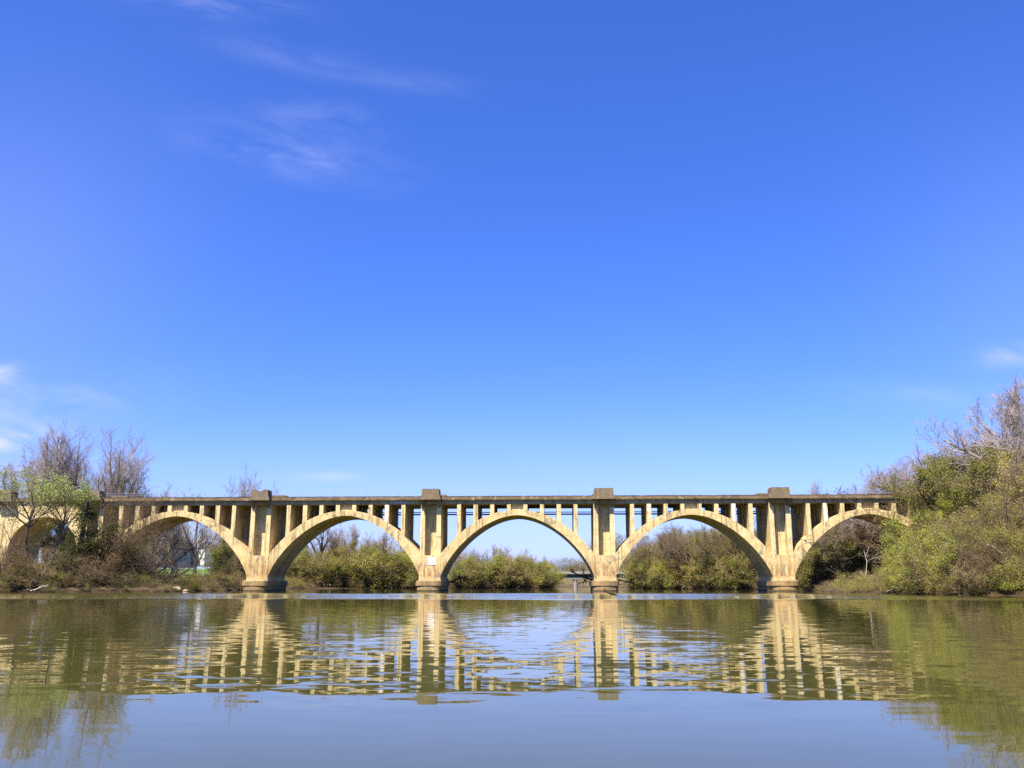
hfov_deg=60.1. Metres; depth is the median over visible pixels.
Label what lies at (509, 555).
bare tree
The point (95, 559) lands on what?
bush
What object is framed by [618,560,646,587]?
bush
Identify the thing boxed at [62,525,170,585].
bush
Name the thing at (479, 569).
bush
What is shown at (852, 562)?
bush
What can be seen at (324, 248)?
sky
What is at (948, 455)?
bare tree
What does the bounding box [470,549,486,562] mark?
bare tree
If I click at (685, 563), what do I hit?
budding tree
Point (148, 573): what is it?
bush
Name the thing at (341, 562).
bush
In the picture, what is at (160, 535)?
bare tree
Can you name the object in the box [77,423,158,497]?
bare tree
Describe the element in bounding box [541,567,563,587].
bush
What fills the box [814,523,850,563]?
bare tree
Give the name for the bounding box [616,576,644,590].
driftwood
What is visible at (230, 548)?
bush
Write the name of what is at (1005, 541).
bush
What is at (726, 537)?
leafing tree
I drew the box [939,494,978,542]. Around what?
bare tree
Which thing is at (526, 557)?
bare tree
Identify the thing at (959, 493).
leafing tree
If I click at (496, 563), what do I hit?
bush
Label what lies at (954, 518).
bush
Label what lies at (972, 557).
bush
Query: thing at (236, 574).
bush
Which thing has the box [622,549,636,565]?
bare tree
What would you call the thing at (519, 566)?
bush
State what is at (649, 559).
budding tree
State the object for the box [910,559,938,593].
bush
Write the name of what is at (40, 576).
bush
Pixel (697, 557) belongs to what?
budding tree
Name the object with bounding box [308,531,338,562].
bare tree
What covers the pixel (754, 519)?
wood
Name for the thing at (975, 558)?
bush
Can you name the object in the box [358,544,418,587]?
bush
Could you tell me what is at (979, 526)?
bare tree
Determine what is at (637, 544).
bare tree
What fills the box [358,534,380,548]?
bare tree
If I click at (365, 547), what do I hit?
budding tree
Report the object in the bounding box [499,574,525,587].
bush
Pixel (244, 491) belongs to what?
bare tree
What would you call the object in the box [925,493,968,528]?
leafing tree
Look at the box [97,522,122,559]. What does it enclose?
ivy tree
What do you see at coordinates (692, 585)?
bush
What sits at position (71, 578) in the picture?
bush
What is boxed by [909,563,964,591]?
bush
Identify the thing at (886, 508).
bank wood
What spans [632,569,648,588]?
bush
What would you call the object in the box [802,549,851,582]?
bush
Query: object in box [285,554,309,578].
bush
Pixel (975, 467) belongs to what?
budding tree
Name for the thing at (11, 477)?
bare tree
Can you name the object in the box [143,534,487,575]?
wood
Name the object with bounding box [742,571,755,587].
bush
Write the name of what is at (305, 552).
bush
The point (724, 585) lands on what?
undergrowth
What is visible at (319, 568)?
bush
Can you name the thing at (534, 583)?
bush
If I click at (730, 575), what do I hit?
bush
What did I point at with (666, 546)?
sycamore tree
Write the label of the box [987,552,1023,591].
bush
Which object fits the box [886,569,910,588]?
bush
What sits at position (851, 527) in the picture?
bare tree
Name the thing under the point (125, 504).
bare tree
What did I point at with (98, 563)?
bush
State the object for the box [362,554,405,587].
bush
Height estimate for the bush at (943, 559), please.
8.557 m
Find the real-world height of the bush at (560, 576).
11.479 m
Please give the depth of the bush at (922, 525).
143.65 m
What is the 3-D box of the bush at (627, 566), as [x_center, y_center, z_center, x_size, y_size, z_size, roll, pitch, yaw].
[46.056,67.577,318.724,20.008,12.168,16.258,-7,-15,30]
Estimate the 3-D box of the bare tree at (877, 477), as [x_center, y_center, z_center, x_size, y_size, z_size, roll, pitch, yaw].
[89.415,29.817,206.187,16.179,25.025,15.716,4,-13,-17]
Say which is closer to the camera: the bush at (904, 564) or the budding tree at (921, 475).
the bush at (904, 564)
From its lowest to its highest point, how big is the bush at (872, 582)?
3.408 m
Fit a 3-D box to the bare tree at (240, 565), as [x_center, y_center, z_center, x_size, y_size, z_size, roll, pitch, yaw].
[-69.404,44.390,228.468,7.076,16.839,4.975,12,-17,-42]
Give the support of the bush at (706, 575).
on the ground
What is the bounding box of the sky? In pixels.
[0,0,1023,570]
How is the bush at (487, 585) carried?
on the ground
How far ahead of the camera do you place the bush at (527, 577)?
339.00 m
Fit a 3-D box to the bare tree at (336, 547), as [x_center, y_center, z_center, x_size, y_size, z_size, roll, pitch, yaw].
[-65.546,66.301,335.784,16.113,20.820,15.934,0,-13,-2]
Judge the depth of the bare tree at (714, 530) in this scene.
279.93 m
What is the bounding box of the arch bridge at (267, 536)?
[0,487,922,590]
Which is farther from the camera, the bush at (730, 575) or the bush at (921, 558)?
the bush at (730, 575)
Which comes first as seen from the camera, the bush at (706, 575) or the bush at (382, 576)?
the bush at (706, 575)
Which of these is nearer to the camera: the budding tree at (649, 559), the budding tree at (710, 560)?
the budding tree at (710, 560)
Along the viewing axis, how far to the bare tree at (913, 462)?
202.03 m
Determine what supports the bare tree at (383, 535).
on the ground
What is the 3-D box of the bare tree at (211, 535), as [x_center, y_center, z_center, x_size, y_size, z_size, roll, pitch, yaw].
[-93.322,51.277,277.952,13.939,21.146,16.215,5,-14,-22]
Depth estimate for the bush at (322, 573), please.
326.28 m
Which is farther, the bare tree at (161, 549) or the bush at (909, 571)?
the bare tree at (161, 549)
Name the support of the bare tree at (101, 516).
on the ground
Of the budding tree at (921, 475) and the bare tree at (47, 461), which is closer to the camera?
the budding tree at (921, 475)
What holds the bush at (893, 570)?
on the ground
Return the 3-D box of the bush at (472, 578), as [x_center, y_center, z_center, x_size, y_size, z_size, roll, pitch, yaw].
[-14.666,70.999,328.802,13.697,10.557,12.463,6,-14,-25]
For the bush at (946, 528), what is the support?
on the ground
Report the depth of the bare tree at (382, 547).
338.57 m
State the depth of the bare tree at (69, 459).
217.51 m
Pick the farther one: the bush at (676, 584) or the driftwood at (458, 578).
the bush at (676, 584)
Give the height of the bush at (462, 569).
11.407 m
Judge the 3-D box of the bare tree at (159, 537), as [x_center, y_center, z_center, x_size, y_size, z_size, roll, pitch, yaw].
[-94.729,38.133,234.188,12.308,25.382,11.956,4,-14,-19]
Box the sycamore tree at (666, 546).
[651,526,684,587]
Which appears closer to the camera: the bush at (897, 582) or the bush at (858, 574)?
the bush at (897, 582)
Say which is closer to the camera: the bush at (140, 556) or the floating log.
the floating log
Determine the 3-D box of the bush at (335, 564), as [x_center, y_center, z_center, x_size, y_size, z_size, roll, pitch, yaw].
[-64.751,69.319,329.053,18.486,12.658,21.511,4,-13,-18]
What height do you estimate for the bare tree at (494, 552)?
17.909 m
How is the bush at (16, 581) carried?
on the ground
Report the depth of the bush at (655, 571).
295.42 m
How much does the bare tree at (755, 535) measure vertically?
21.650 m
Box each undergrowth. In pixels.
[0,569,237,592]
[209,568,559,589]
[621,576,807,589]
[800,577,870,592]
[829,531,1023,594]
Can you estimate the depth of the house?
300.27 m
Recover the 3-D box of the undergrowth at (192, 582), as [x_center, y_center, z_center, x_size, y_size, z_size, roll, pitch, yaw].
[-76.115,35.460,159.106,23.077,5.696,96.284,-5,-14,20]
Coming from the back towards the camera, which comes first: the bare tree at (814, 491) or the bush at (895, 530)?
the bare tree at (814, 491)
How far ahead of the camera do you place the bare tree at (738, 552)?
263.62 m
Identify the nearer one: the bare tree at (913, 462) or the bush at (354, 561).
the bare tree at (913, 462)
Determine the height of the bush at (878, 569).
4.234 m
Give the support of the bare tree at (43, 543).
on the ground
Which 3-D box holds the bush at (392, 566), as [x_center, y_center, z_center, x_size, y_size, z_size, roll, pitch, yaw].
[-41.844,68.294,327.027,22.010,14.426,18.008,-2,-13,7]
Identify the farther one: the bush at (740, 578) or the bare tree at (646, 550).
the bare tree at (646, 550)
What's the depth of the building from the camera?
295.86 m
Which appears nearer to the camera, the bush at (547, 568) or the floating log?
the floating log
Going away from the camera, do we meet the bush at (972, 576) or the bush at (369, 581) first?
the bush at (972, 576)
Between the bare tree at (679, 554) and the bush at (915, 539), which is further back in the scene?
the bare tree at (679, 554)
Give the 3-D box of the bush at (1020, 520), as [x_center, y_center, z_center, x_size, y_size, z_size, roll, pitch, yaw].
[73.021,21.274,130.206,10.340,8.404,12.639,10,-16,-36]
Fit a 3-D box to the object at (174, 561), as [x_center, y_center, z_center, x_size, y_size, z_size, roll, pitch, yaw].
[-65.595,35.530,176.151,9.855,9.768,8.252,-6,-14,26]
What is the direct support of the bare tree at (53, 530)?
on the ground
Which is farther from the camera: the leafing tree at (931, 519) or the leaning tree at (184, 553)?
the leaning tree at (184, 553)
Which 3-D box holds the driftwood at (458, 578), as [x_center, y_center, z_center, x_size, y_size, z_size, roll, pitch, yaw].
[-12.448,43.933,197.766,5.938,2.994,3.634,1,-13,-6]
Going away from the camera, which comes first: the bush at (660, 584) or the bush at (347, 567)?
the bush at (660, 584)
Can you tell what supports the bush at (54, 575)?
on the ground
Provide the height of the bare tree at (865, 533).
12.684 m
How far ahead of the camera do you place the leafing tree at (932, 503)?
166.56 m
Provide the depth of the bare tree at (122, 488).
220.15 m
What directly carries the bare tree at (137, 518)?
on the ground
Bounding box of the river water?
[0,587,1023,767]
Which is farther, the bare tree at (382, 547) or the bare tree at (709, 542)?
the bare tree at (382, 547)
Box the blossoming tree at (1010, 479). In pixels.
[991,446,1023,506]
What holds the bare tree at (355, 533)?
on the ground
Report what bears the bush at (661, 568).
on the ground
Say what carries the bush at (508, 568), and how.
on the ground
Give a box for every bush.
[0,539,59,581]
[0,546,44,590]
[0,567,33,587]
[6,545,64,589]
[25,563,57,585]
[37,543,93,576]
[44,544,139,584]
[45,571,61,584]
[52,534,136,573]
[53,561,104,587]
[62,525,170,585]
[82,519,190,582]
[92,560,122,583]
[115,536,178,585]
[125,573,143,584]
[129,558,174,585]
[151,569,178,586]
[200,553,235,573]
[203,537,245,579]
[207,540,245,579]
[207,557,244,578]
[219,571,244,589]
[285,548,330,584]
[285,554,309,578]
[286,550,334,584]
[286,571,304,581]
[302,575,322,586]
[303,551,331,585]
[308,561,332,585]
[316,556,347,586]
[325,545,363,582]
[325,545,369,586]
[329,572,356,587]
[334,549,380,586]
[340,544,402,586]
[351,545,384,585]
[356,576,381,587]
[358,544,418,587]
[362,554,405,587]
[362,558,389,587]
[376,571,415,588]
[382,551,418,587]
[394,577,417,587]
[403,552,418,586]
[447,564,470,587]
[447,573,471,588]
[450,559,486,585]
[456,554,493,587]
[457,547,527,587]
[459,562,485,587]
[475,576,500,587]
[478,557,530,587]
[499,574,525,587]
[501,554,531,587]
[504,559,534,586]
[511,555,559,585]
[520,557,553,585]
[523,576,545,587]
[528,570,551,587]
[531,562,566,587]
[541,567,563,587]
[617,558,645,587]
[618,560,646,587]
[632,562,663,586]
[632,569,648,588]
[633,573,654,588]
[644,555,680,588]
[648,556,684,587]
[654,579,664,587]
[666,580,688,588]
[668,552,703,588]
[669,569,686,586]
[681,569,703,588]
[683,581,700,588]
[691,555,727,588]
[698,565,716,587]
[706,570,728,588]
[710,548,745,588]
[726,556,756,588]
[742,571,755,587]
[796,542,831,588]
[800,569,834,590]
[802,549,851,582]
[810,564,856,585]
[812,538,879,576]
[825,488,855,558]
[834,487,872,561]
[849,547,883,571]
[849,569,869,580]
[858,539,896,568]
[863,575,880,589]
[869,563,887,580]
[872,509,939,563]
[877,531,993,591]
[878,542,909,574]
[882,557,902,584]
[885,529,942,570]
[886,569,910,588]
[893,557,920,583]
[898,527,979,569]
[898,547,973,590]
[899,522,938,551]
[900,547,942,568]
[906,513,961,534]
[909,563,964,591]
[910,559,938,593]
[914,512,990,539]
[915,529,1014,593]
[918,505,998,541]
[927,522,996,551]
[928,509,1016,547]
[936,542,1000,594]
[940,522,1023,564]
[945,561,998,593]
[947,491,1023,534]
[956,542,1017,591]
[964,501,1023,535]
[973,516,1023,539]
[981,523,1023,559]
[982,551,1023,587]
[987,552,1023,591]
[993,560,1023,579]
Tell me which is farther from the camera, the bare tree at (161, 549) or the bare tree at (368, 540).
the bare tree at (368, 540)
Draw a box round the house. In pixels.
[192,539,212,566]
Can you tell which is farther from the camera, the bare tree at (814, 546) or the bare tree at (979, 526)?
the bare tree at (814, 546)
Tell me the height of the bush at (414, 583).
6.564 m
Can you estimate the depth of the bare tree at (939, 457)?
175.94 m
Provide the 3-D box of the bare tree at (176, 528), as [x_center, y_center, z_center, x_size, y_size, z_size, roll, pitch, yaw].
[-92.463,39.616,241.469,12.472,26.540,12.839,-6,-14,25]
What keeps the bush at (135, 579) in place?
on the ground
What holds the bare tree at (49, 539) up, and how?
on the ground
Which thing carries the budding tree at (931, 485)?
on the ground
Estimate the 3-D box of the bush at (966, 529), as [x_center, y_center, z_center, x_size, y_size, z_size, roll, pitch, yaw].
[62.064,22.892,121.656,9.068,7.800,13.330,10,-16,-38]
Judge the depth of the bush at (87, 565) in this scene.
160.20 m
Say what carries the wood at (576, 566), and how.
on the ground
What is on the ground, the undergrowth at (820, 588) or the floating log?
the undergrowth at (820, 588)
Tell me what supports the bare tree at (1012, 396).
on the ground
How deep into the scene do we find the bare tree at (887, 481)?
201.70 m
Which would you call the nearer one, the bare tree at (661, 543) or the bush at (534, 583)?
the bare tree at (661, 543)
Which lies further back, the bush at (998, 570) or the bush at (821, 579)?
the bush at (821, 579)
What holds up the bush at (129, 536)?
on the ground
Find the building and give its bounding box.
[144,544,193,567]
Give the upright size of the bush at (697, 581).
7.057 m
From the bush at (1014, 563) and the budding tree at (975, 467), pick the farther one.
the budding tree at (975, 467)
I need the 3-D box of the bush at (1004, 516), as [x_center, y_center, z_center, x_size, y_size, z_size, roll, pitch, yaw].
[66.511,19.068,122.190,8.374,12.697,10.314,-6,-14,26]
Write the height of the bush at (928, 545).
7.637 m
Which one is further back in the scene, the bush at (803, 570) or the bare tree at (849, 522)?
the bare tree at (849, 522)
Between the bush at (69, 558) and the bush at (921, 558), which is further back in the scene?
the bush at (69, 558)
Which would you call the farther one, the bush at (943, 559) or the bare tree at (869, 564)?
the bare tree at (869, 564)
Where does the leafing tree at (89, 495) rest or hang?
on the ground
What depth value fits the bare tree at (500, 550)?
371.73 m
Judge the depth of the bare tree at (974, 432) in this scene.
159.16 m
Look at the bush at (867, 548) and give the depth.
193.62 m
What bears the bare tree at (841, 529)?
on the ground
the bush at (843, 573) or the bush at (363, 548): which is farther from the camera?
the bush at (363, 548)
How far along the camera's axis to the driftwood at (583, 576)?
195.75 m
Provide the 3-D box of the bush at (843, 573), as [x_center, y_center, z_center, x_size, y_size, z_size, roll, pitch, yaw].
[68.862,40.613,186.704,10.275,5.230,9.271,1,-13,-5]
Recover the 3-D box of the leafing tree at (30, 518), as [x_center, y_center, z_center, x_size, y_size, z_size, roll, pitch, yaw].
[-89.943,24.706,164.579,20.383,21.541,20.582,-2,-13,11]
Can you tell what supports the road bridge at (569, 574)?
on the ground
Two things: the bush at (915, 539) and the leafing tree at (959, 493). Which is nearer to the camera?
the bush at (915, 539)
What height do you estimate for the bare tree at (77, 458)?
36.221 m
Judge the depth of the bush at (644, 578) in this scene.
307.50 m
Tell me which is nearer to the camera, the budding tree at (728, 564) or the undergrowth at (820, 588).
the undergrowth at (820, 588)
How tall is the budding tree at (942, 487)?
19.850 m
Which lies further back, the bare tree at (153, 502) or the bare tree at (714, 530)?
the bare tree at (714, 530)
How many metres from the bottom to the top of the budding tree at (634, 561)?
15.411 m
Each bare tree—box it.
[0,462,31,496]
[0,507,27,566]
[6,420,89,562]
[14,431,96,561]
[35,422,126,547]
[40,524,75,555]
[41,525,69,561]
[47,518,74,560]
[71,489,126,541]
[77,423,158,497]
[86,501,141,549]
[89,485,145,555]
[93,461,151,497]
[95,490,157,560]
[121,494,174,564]
[137,483,175,569]
[138,505,182,573]
[146,536,184,565]
[153,481,193,572]
[158,523,201,570]
[175,492,221,575]
[199,527,224,579]
[221,463,262,547]
[231,553,242,578]
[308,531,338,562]
[319,531,356,561]
[322,525,353,556]
[342,523,380,553]
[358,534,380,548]
[363,532,395,554]
[371,533,392,556]
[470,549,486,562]
[481,544,505,570]
[495,546,510,562]
[501,547,521,561]
[521,547,539,561]
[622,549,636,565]
[631,533,662,570]
[631,538,651,574]
[651,521,685,588]
[657,524,704,588]
[690,526,725,564]
[697,524,723,587]
[712,536,756,587]
[722,523,756,562]
[790,480,845,556]
[792,529,831,557]
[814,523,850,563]
[835,464,914,535]
[838,477,893,555]
[843,519,883,574]
[846,483,881,560]
[849,522,880,567]
[856,448,931,527]
[864,461,907,493]
[890,442,928,489]
[908,432,970,489]
[911,373,1023,490]
[917,439,967,492]
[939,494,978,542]
[945,425,1006,515]
[949,412,1023,486]
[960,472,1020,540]
[960,496,996,540]
[963,388,1023,508]
[964,492,987,513]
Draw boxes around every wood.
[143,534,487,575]
[464,527,717,581]
[685,517,847,549]
[797,465,1023,576]
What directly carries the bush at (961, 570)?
on the ground
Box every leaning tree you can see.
[156,527,203,573]
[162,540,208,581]
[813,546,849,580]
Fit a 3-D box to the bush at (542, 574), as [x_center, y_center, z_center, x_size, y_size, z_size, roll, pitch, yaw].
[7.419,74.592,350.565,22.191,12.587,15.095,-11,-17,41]
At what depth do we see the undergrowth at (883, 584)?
112.85 m
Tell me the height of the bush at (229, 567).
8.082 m
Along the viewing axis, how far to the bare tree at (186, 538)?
249.21 m
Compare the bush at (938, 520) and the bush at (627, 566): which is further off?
the bush at (627, 566)
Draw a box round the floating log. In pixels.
[603,589,618,595]
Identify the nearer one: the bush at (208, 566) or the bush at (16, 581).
the bush at (16, 581)
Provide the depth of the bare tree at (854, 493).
222.57 m
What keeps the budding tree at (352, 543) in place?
on the ground
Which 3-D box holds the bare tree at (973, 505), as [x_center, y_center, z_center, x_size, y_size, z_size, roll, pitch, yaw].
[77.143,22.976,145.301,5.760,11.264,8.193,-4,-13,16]
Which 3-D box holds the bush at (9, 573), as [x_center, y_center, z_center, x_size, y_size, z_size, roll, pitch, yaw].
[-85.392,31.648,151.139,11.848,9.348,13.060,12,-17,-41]
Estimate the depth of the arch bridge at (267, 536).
186.69 m
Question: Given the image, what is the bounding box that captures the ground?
[0,547,1023,595]
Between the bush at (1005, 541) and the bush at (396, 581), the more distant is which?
the bush at (396, 581)
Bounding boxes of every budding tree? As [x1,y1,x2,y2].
[339,539,363,556]
[360,541,384,555]
[629,546,654,587]
[640,545,667,587]
[671,544,699,588]
[690,536,720,587]
[701,540,734,587]
[721,548,744,581]
[731,551,756,588]
[878,454,949,525]
[924,446,970,515]
[926,439,990,515]
[939,443,1017,511]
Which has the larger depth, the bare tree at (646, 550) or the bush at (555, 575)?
the bush at (555, 575)
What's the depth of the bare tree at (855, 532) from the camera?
207.35 m
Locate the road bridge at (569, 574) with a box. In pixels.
[551,565,628,586]
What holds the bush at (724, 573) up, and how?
on the ground
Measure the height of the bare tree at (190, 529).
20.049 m
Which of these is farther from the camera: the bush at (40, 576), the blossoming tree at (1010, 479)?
the bush at (40, 576)
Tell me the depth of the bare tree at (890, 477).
203.81 m
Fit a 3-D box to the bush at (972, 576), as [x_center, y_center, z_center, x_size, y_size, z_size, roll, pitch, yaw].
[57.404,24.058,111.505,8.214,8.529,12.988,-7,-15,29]
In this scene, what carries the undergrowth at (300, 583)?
on the ground
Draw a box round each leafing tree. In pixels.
[0,461,85,563]
[15,470,108,560]
[718,531,734,550]
[906,493,928,531]
[914,486,948,527]
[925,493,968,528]
[933,487,980,523]
[951,474,1020,510]
[979,483,1023,515]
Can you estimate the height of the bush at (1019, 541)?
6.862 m
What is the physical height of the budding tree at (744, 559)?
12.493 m
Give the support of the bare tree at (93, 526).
on the ground
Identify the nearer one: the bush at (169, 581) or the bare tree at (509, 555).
the bush at (169, 581)
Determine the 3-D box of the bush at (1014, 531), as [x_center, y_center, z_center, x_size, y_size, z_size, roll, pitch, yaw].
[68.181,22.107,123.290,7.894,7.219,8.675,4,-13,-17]
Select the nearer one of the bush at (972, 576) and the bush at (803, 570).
the bush at (972, 576)
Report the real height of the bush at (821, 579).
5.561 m
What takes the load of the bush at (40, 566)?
on the ground
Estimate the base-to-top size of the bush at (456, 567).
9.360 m
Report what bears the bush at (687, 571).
on the ground
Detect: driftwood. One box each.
[447,574,468,585]
[569,566,591,586]
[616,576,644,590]
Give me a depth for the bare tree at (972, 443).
169.70 m
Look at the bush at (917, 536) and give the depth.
139.06 m
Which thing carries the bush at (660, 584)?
on the ground
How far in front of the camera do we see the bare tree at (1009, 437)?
148.76 m
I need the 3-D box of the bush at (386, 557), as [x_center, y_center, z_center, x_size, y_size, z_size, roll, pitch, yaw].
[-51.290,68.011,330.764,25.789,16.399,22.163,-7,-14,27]
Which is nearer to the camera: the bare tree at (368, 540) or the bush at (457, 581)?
the bush at (457, 581)
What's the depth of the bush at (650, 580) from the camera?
304.43 m
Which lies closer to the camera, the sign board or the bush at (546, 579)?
the sign board
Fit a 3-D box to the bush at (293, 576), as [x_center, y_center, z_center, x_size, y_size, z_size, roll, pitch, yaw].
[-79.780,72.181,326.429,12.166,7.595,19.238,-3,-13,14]
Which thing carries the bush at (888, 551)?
on the ground
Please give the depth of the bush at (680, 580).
287.77 m
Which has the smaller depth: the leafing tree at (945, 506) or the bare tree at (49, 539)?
the leafing tree at (945, 506)
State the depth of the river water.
12.01 m
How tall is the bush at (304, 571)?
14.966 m
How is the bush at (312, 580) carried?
on the ground
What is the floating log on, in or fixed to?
on the river water
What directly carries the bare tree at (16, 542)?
on the ground
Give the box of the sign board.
[428,557,435,564]
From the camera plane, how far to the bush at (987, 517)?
131.25 m
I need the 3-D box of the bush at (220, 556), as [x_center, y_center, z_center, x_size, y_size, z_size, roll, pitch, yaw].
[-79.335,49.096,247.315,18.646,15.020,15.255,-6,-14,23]
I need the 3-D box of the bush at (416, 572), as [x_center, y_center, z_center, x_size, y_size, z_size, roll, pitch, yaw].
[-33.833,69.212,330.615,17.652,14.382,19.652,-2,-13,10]
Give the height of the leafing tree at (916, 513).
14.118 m
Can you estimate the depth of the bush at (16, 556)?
152.11 m
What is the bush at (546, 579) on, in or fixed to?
on the ground
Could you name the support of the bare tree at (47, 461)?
on the ground
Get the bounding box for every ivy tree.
[50,496,115,573]
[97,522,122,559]
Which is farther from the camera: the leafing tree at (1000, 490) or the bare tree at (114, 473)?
the bare tree at (114, 473)
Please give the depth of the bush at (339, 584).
324.90 m
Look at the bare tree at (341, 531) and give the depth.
350.71 m
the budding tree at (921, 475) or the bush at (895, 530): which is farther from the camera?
the budding tree at (921, 475)
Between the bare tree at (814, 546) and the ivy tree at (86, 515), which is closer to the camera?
the ivy tree at (86, 515)
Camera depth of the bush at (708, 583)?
272.67 m

